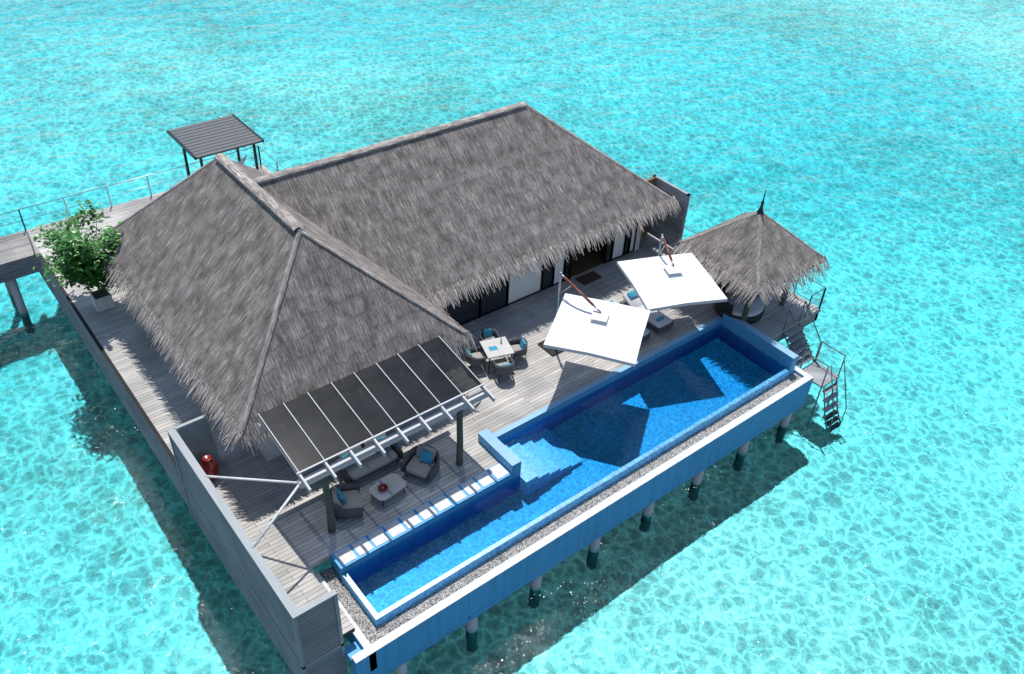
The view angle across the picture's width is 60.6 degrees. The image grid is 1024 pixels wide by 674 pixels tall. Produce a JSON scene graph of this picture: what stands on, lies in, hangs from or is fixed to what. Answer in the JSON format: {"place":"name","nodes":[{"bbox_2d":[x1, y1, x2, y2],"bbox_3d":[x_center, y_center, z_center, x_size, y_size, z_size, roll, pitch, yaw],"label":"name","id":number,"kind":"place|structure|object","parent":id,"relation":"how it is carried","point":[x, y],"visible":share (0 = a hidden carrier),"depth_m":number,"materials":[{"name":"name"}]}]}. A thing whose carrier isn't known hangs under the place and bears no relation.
{"place":"outdoors","nodes":[
{"label":"outdoors","id":0,"kind":"place"},
{"bbox_2d":[251,177,655,460],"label":"villa walls","id":1,"kind":"structure","parent":0,"point":[513,290],"depth_m":34.11,"materials":[{"name":"white paint"}]},
{"bbox_2d":[91,101,681,455],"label":"thatch roof","id":2,"kind":"structure","parent":1,"relation":"on","point":[254,293],"depth_m":29.08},
{"bbox_2d":[0,0,1023,673],"bbox_3d":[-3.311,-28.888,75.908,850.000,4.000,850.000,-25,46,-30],"label":"lagoon water","id":3,"kind":"structure","parent":0,"point":[872,150],"depth_m":39.65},
{"bbox_2d":[342,370,789,627],"bbox_3d":[2.209,4.016,28.815,17.400,1.394,3.300,-25,46,-30],"label":"pool edge","id":4,"kind":"object","parent":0,"point":[491,553],"visible":0.1,"depth_m":26.10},
{"bbox_2d":[330,314,812,673],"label":"pool walls","id":5,"kind":"structure","parent":0,"point":[388,658],"depth_m":26.57,"materials":[{"name":"blue tile"}]},
{"bbox_2d":[334,463,508,564],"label":"stepping stones","id":6,"kind":"object","parent":5,"relation":"on","point":[378,537],"visible":1,"depth_m":25.49,"materials":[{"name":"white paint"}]},
{"bbox_2d":[342,325,789,619],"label":"pool water","id":7,"kind":"structure","parent":5,"relation":"in","point":[569,453],"depth_m":28.27,"materials":[{"name":"blue liquid"}]},
{"bbox_2d":[479,313,798,465],"bbox_3d":[4.631,1.965,29.784,11.750,0.314,3.550,-25,46,-30],"label":"pool coping","id":8,"kind":"object","parent":5,"relation":"on","point":[499,447],"visible":0.88,"depth_m":30.31,"materials":[{"name":"white stone"}]},
{"bbox_3d":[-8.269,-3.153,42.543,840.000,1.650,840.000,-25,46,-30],"label":"seabed sand","id":9,"kind":"object","parent":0,"visible":0},
{"bbox_2d":[4,274,27,314],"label":"jetty columns","id":10,"kind":"structure","parent":9,"relation":"on","point":[12,288],"depth_m":35.76,"materials":[{"name":"grey concrete"}]},
{"bbox_2d":[0,230,39,267],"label":"jetty deck","id":11,"kind":"structure","parent":10,"relation":"on","point":[16,255],"depth_m":35.28,"materials":[{"name":"grey wood"}]},
{"bbox_2d":[0,146,284,253],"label":"jetty railing","id":12,"kind":"object","parent":11,"relation":"on","point":[149,185],"visible":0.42,"depth_m":37.69,"materials":[{"name":"metal"}]},
{"bbox_2d":[0,257,42,283],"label":"jetty beams","id":13,"kind":"structure","parent":10,"relation":"on","point":[18,270],"depth_m":35.00,"materials":[{"name":"grey wood"}]},
{"bbox_2d":[395,413,791,673],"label":"support pillars","id":14,"kind":"structure","parent":9,"relation":"on","point":[535,585],"depth_m":27.86,"materials":[{"name":"grey concrete"}]},
{"bbox_2d":[319,373,801,643],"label":"gutter pebbles","id":15,"kind":"object","parent":14,"relation":"on","point":[371,632],"visible":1,"depth_m":25.47,"materials":[{"name":"grey gravel"}]},
{"bbox_2d":[316,366,813,662],"bbox_3d":[2.556,4.093,27.936,19.000,0.015,3.060,-25,46,-30],"label":"outer pool ledge","id":16,"kind":"object","parent":14,"relation":"on","point":[367,650],"visible":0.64,"depth_m":25.52,"materials":[{"name":"white paint"}]},
{"bbox_2d":[783,301,846,422],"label":"sea stairs","id":17,"kind":"structure","parent":9,"relation":"on","point":[822,375],"depth_m":33.37,"materials":[{"name":"metal"}]},
{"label":"platform columns","id":18,"kind":"object","parent":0,"visible":0},
{"bbox_2d":[773,313,818,341],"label":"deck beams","id":19,"kind":"structure","parent":18,"relation":"on","point":[780,337],"depth_m":34.22,"materials":[{"name":"grey wood"}]},
{"bbox_2d":[26,164,820,637],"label":"deck floor","id":20,"kind":"structure","parent":19,"relation":"on","point":[296,544],"depth_m":29.16,"materials":[{"name":"grey wood"}]},
{"bbox_2d":[90,287,114,311],"bbox_3d":[-15.180,-1.382,32.483,0.600,0.560,0.600,-25,46,-30],"label":"planter box","id":21,"kind":"object","parent":20,"relation":"on","point":[103,301],"visible":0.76,"depth_m":32.29,"materials":[{"name":"white paint"}]},
{"bbox_2d":[32,198,127,295],"bbox_3d":[-15.195,-2.970,31.318,3.374,3.499,4.193,-25,46,-30],"label":"bush","id":22,"kind":"object","parent":21,"relation":"in","point":[76,260],"visible":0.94,"depth_m":30.55,"materials":[{"name":"green plant"}]},
{"bbox_2d":[39,253,343,673],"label":"privacy wall","id":23,"kind":"structure","parent":20,"relation":"on","point":[318,630],"depth_m":24.07,"materials":[{"name":"grey wood"}]},
{"bbox_2d":[203,475,299,547],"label":"wall braces","id":24,"kind":"object","parent":23,"relation":"on","point":[280,509],"depth_m":23.09,"materials":[{"name":"white paint"}]},
{"bbox_2d":[167,413,347,673],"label":"privacy wall","id":25,"kind":"structure","parent":23,"relation":"attached to","point":[195,442],"depth_m":23.07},
{"bbox_2d":[200,455,218,480],"bbox_3d":[-8.974,3.891,26.006,0.540,0.870,0.540,-25,46,-30],"label":"red vase","id":26,"kind":"object","parent":20,"relation":"on","point":[209,465],"visible":0.82,"depth_m":25.78,"materials":[{"name":"ceramic"}]},
{"bbox_2d":[166,114,263,175],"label":"pavilion","id":27,"kind":"structure","parent":20,"relation":"on","point":[199,141],"depth_m":38.18,"materials":[{"name":"wood"}]},
{"bbox_2d":[330,483,362,520],"bbox_3d":[-4.814,4.725,25.289,0.928,0.816,1.032,-6,39,-12],"label":"armchair","id":28,"kind":"object","parent":20,"relation":"on","point":[346,501],"visible":0.95,"depth_m":25.13,"materials":[{"name":"grey wicker"}]},
{"bbox_2d":[337,433,402,483],"bbox_3d":[-4.385,3.666,26.638,1.932,0.838,0.958,-25,46,-30],"label":"sofa","id":29,"kind":"object","parent":20,"relation":"on","point":[371,465],"visible":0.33,"depth_m":26.48,"materials":[{"name":"grey wicker"}]},
{"bbox_2d":[258,336,494,533],"bbox_3d":[-3.801,2.977,25.740,6.200,3.087,2.893,-25,46,-30],"label":"pergola frame","id":30,"kind":"object","parent":20,"relation":"on","point":[325,472],"visible":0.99,"depth_m":24.51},
{"bbox_2d":[257,337,482,472],"bbox_3d":[-3.926,1.780,25.087,6.100,0.353,2.300,-25,46,-30],"label":"pergola glass","id":31,"kind":"object","parent":30,"relation":"on","point":[298,447],"visible":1,"depth_m":24.95,"materials":[{"name":"grey glass"}]},
{"bbox_2d":[369,473,405,507],"bbox_3d":[-3.666,4.519,25.928,0.720,0.449,1.040,31,46,31],"label":"coffee table","id":32,"kind":"object","parent":20,"relation":"on","point":[387,487],"visible":1,"depth_m":25.81,"materials":[{"name":"metal"}]},
{"bbox_2d":[400,444,439,483],"bbox_3d":[-2.709,3.802,26.601,1.032,0.816,0.928,17,40,17],"label":"armchair","id":33,"kind":"object","parent":20,"relation":"on","point":[421,461],"visible":1,"depth_m":26.49,"materials":[{"name":"grey wicker"}]},
{"bbox_2d":[465,346,485,370],"bbox_3d":[-1.303,0.781,30.541,0.611,0.781,0.676,-11,41,-17],"label":"dining chair","id":34,"kind":"object","parent":20,"relation":"on","point":[473,357],"visible":0.93,"depth_m":30.29,"materials":[{"name":"grey wicker"}]},
{"bbox_2d":[480,327,499,355],"bbox_3d":[-0.823,0.150,31.372,0.676,0.781,0.611,-11,41,-17],"label":"dining chair","id":35,"kind":"object","parent":20,"relation":"on","point":[487,333],"visible":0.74,"depth_m":31.31,"materials":[{"name":"grey wicker"}]},
{"bbox_2d":[479,337,514,373],"bbox_3d":[-0.537,0.553,30.719,0.960,0.981,0.960,-11,41,-17],"label":"dining table","id":36,"kind":"object","parent":20,"relation":"on","point":[496,347],"visible":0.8,"depth_m":30.52,"materials":[{"name":"metal"}]},
{"bbox_2d":[492,356,514,381],"bbox_3d":[-0.260,1.115,30.192,0.676,0.781,0.611,-11,41,-17],"label":"dining chair","id":37,"kind":"object","parent":20,"relation":"on","point":[504,368],"visible":1,"depth_m":29.93,"materials":[{"name":"grey wicker"}]},
{"bbox_2d":[507,337,527,362],"bbox_3d":[0.220,0.483,31.023,0.611,0.781,0.676,-11,41,-17],"label":"dining chair","id":38,"kind":"object","parent":20,"relation":"on","point":[519,345],"visible":0.81,"depth_m":30.89,"materials":[{"name":"grey wicker"}]},
{"bbox_2d":[575,271,601,284],"bbox_3d":[3.100,-2.379,35.452,1.000,0.015,0.550,-25,46,-30],"label":"door mat","id":39,"kind":"object","parent":20,"relation":"on","point":[588,278],"depth_m":35.44,"materials":[{"name":"brown fabric"}]},
{"bbox_2d":[538,272,650,366],"bbox_3d":[2.527,0.018,29.778,3.790,3.250,3.486,12,39,11],"label":"umbrella","id":40,"kind":"object","parent":20,"relation":"on","point":[583,324],"visible":1,"depth_m":28.68,"materials":[{"name":"white fabric"}]},
{"bbox_2d":[609,299,650,341],"bbox_3d":[4.170,-0.591,32.690,0.800,0.732,2.100,-25,46,-30],"label":"sun lounger","id":41,"kind":"object","parent":20,"relation":"on","point":[646,334],"visible":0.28,"depth_m":32.27,"materials":[{"name":"grey wicker"}]},
{"bbox_2d":[619,289,673,333],"bbox_3d":[5.111,-1.020,33.298,0.800,0.732,2.100,-25,46,-30],"label":"sun lounger","id":42,"kind":"object","parent":20,"relation":"on","point":[658,322],"visible":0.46,"depth_m":33.00,"materials":[{"name":"white fabric"}]},
{"bbox_2d":[647,175,690,252],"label":"privacy wall","id":43,"kind":"structure","parent":20,"relation":"on","point":[670,228],"depth_m":36.72,"materials":[{"name":"grey wood"}]},
{"bbox_2d":[617,234,726,311],"bbox_3d":[5.577,-1.678,32.132,3.000,3.250,3.669,-8,40,-13],"label":"umbrella","id":44,"kind":"object","parent":20,"relation":"on","point":[659,282],"visible":0.98,"depth_m":31.01,"materials":[{"name":"white fabric"}]},
{"bbox_2d":[714,280,764,323],"bbox_3d":[8.796,-1.361,33.865,2.040,0.880,1.966,-25,46,-30],"label":"round daybed","id":45,"kind":"object","parent":20,"relation":"on","point":[730,307],"visible":0.52,"depth_m":33.48,"materials":[{"name":"wicker"}]},
{"bbox_2d":[703,266,790,321],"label":"gazebo posts","id":46,"kind":"object","parent":20,"relation":"on","point":[746,310],"visible":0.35,"depth_m":33.08,"materials":[{"name":"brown wood"}]},
{"bbox_2d":[670,211,830,306],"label":"thatched roof","id":47,"kind":"structure","parent":46,"relation":"on","point":[754,254],"depth_m":32.18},
{"bbox_2d":[757,190,765,214],"bbox_3d":[9.148,-4.895,32.008,0.320,1.150,0.320,-25,46,-30],"label":"roof finial","id":48,"kind":"object","parent":47,"relation":"on","point":[760,210],"visible":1,"depth_m":32.10,"materials":[{"name":"metal"}]},
{"bbox_2d":[684,226,826,316],"bbox_3d":[8.705,-3.699,36.698,1.250,1.020,9.500,-25,46,-30],"label":"deck railing","id":49,"kind":"object","parent":20,"relation":"on","point":[810,300],"visible":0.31,"depth_m":34.15,"materials":[{"name":"metal"}]}
]}

